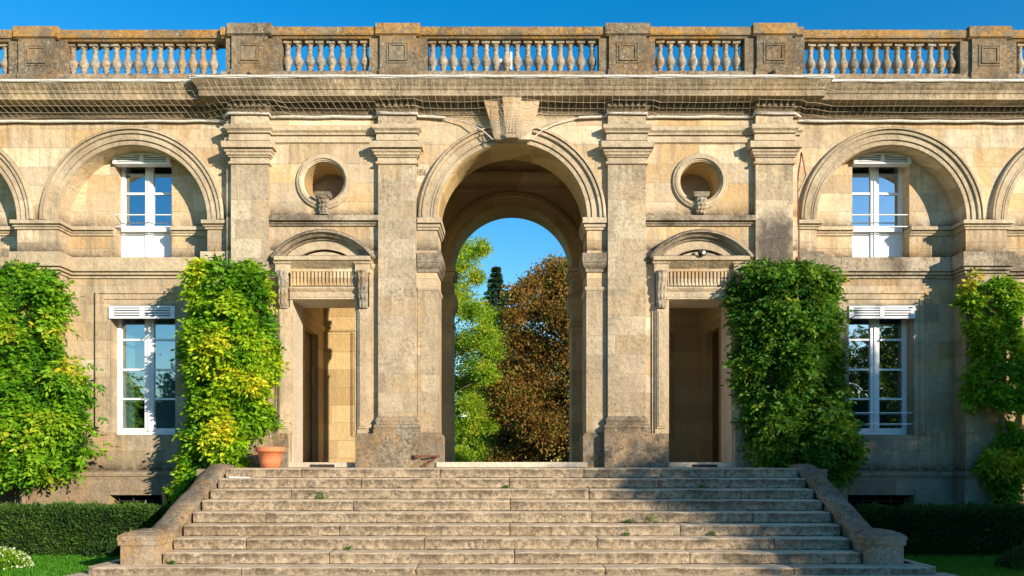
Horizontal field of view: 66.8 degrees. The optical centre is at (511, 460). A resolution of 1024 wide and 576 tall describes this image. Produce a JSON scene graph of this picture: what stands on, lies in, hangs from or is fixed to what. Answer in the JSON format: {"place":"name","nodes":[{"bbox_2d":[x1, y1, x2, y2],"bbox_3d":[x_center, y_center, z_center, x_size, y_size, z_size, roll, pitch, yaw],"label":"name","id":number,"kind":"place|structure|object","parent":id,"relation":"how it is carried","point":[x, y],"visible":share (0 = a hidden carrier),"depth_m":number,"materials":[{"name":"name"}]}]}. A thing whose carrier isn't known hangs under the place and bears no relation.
{"place":"outdoors","nodes":[
{"label":"outdoors","id":0,"kind":"place"},
{"bbox_2d":[0,553,1023,575],"bbox_3d":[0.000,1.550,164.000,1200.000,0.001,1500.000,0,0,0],"label":"lawn","id":1,"kind":"structure","parent":0,"point":[514,563],"depth_m":11.22,"materials":[{"name":"plant"}]},
{"bbox_2d":[0,546,33,570],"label":"flower bush","id":2,"kind":"object","parent":1,"relation":"on","point":[22,560],"visible":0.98,"depth_m":10.99,"materials":[{"name":"white plant"}]},
{"bbox_2d":[0,498,172,556],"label":"hedge","id":3,"kind":"object","parent":1,"relation":"on","point":[71,527],"visible":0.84,"depth_m":12.47,"materials":[{"name":"green plant"}]},
{"bbox_2d":[85,541,119,558],"bbox_3d":[-6.480,1.415,12.295,0.489,0.307,0.537,0,0,0],"label":"border plant","id":4,"kind":"object","parent":1,"relation":"on","point":[109,550],"visible":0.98,"depth_m":12.24,"materials":[{"name":"green plant"}]},
{"bbox_2d":[455,431,495,461],"bbox_3d":[-2.585,-0.166,38.994,5.040,3.546,3.427,0,0,0],"label":"round shrub","id":5,"kind":"object","parent":1,"relation":"on","point":[481,436],"visible":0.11,"depth_m":38.70,"materials":[{"name":"green plant"}]},
{"bbox_2d":[455,233,509,461],"bbox_3d":[-4.483,-4.778,34.838,9.093,12.765,6.871,0,0,-22],"label":"lime tree","id":6,"kind":"object","parent":1,"relation":"on","point":[467,397],"visible":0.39,"depth_m":34.51,"materials":[{"name":"green plant"}]},
{"bbox_2d":[455,266,510,412],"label":"conifer","id":7,"kind":"object","parent":1,"relation":"on","point":[494,286],"visible":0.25,"depth_m":58.70,"materials":[{"name":"green plant"}]},
{"bbox_2d":[459,324,560,461],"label":"chestnut tree","id":8,"kind":"object","parent":1,"relation":"on","point":[487,391],"visible":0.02,"depth_m":45.75,"materials":[{"name":"green plant"}]},
{"bbox_2d":[0,23,1023,513],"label":"palace facade","id":9,"kind":"structure","parent":1,"relation":"on","point":[354,235],"depth_m":14.00,"materials":[{"name":"beige stone"}]},
{"bbox_2d":[0,254,117,503],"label":"wisteria","id":10,"kind":"object","parent":9,"relation":"attached to","point":[34,416],"visible":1,"depth_m":13.69,"materials":[{"name":"green plant"}]},
{"bbox_2d":[109,306,174,434],"bbox_3d":[-6.910,-1.694,14.795,1.228,2.428,0.610,0,0,0],"label":"casement window","id":11,"kind":"structure","parent":9,"relation":"in","point":[159,398],"depth_m":14.87,"materials":[{"name":"white paint"}]},
{"bbox_2d":[112,153,171,256],"bbox_3d":[-6.910,-4.757,14.665,1.070,1.954,0.390,0,0,0],"label":"balcony window","id":12,"kind":"structure","parent":9,"relation":"in","point":[149,240],"depth_m":14.79,"materials":[{"name":"white paint"}]},
{"bbox_2d":[161,483,174,504],"bbox_3d":[-5.916,0.625,14.393,1.229,0.420,0.142,0,0,6],"label":"drain pipe","id":13,"kind":"object","parent":9,"relation":"attached to","point":[164,495],"visible":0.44,"depth_m":14.43,"materials":[{"name":"green metal"}]},
{"bbox_2d":[162,252,291,512],"bbox_3d":[-5.086,-1.345,13.638,2.289,4.674,1.317,0,0,0],"label":"wisteria","id":14,"kind":"object","parent":9,"relation":"attached to","point":[229,367],"visible":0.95,"depth_m":13.50,"materials":[{"name":"green plant"}]},
{"bbox_2d":[305,331,311,461],"bbox_3d":[-4.422,-1.350,16.500,0.075,2.800,1.100,0,0,0],"label":"side door","id":15,"kind":"structure","parent":9,"relation":"in","point":[308,337],"depth_m":16.73,"materials":[{"name":"brown wood"}]},
{"bbox_2d":[415,455,438,466],"bbox_3d":[-1.531,0.016,13.822,0.457,0.222,0.166,0,0,-28],"label":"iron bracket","id":16,"kind":"object","parent":9,"relation":"attached to","point":[435,456],"visible":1,"depth_m":13.81,"materials":[{"name":"brown metal"}]},
{"bbox_2d":[490,52,511,70],"bbox_3d":[-0.225,-7.265,14.850,0.392,1.070,0.392,0,0,34],"label":"roof vent","id":17,"kind":"object","parent":9,"relation":"on","point":[501,67],"visible":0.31,"depth_m":14.74,"materials":[{"name":"metal"}]},
{"bbox_2d":[0,74,1023,139],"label":"protective net","id":18,"kind":"object","parent":9,"relation":"attached to","point":[469,76],"visible":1,"depth_m":13.71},
{"bbox_2d":[698,249,706,255],"bbox_3d":[3.370,-3.692,13.821,0.124,0.150,0.216,0,0,-12],"label":"security lamp","id":19,"kind":"object","parent":9,"relation":"attached to","point":[702,252],"visible":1,"depth_m":13.74,"materials":[{"name":"white glass"}]},
{"bbox_2d":[712,331,718,461],"bbox_3d":[4.423,-1.350,16.500,0.075,2.800,1.100,0,0,0],"label":"side door","id":20,"kind":"structure","parent":9,"relation":"in","point":[715,337],"depth_m":16.73,"materials":[{"name":"brown wood"}]},
{"bbox_2d":[713,255,869,492],"bbox_3d":[5.002,-1.388,13.606,2.841,4.646,1.379,0,0,0],"label":"wisteria","id":21,"kind":"object","parent":9,"relation":"attached to","point":[773,409],"visible":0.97,"depth_m":13.44,"materials":[{"name":"green plant"}]},
{"bbox_2d":[797,152,805,260],"bbox_3d":[5.228,-4.580,14.065,0.195,1.976,0.170,0,0,0],"label":"rusty cable","id":22,"kind":"object","parent":9,"relation":"attached to","point":[799,257],"visible":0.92,"depth_m":14.02,"materials":[{"name":"metal"}]},
{"bbox_2d":[849,306,914,434],"bbox_3d":[6.910,-1.694,14.845,1.228,2.428,0.710,0,0,0],"label":"casement window","id":23,"kind":"structure","parent":9,"relation":"in","point":[873,313],"depth_m":14.79,"materials":[{"name":"white paint"}]},
{"bbox_2d":[852,153,911,256],"bbox_3d":[6.910,-4.757,14.665,1.070,1.954,0.390,0,0,0],"label":"balcony window","id":24,"kind":"structure","parent":9,"relation":"in","point":[873,240],"depth_m":14.79,"materials":[{"name":"white paint"}]},
{"bbox_2d":[949,267,1023,504],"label":"wisteria","id":25,"kind":"object","parent":9,"relation":"attached to","point":[1002,464],"visible":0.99,"depth_m":13.76,"materials":[{"name":"green plant"}]},
{"bbox_2d":[67,464,956,575],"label":"stone staircase","id":26,"kind":"structure","parent":1,"relation":"on","point":[791,520],"depth_m":11.08,"materials":[{"name":"stone"}]},
{"bbox_2d":[255,447,284,467],"bbox_3d":[-4.125,-0.048,13.250,0.490,0.355,0.490,0,0,0],"label":"terracotta pot","id":27,"kind":"object","parent":26,"relation":"on","point":[270,457],"visible":1,"depth_m":13.09,"materials":[{"name":"ceramic"}]},
{"bbox_2d":[312,492,328,498],"bbox_3d":[-2.965,0.541,11.998,0.258,0.153,0.103,0,0,0],"label":"weed","id":28,"kind":"object","parent":26,"relation":"on","point":[321,496],"visible":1,"depth_m":12.00,"materials":[{"name":"green plant"}]},
{"bbox_2d":[645,515,660,522],"bbox_3d":[2.012,0.863,11.351,0.363,0.148,0.107,0,0,0],"label":"weed","id":29,"kind":"object","parent":26,"relation":"on","point":[653,519],"visible":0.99,"depth_m":11.34,"materials":[{"name":"green plant"}]},
{"bbox_2d":[472,251,568,461],"bbox_3d":[4.770,-4.005,36.321,12.356,11.788,9.131,0,0,-29],"label":"chestnut tree","id":30,"kind":"object","parent":1,"relation":"on","point":[548,425],"visible":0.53,"depth_m":35.22,"materials":[{"name":"brown plant"}]},
{"bbox_2d":[850,500,1023,556],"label":"hedge","id":31,"kind":"object","parent":1,"relation":"on","point":[982,529],"visible":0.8,"depth_m":12.46,"materials":[{"name":"green plant"}]},
{"bbox_2d":[993,544,1023,569],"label":"shrub","id":32,"kind":"object","parent":1,"relation":"on","point":[1006,557],"visible":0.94,"depth_m":11.00,"materials":[{"name":"green plant"}]},
{"bbox_2d":[0,0,1023,461],"label":"sky","id":33,"kind":"structure","parent":0,"point":[516,242],"materials":[{"name":"blue"}]}
]}

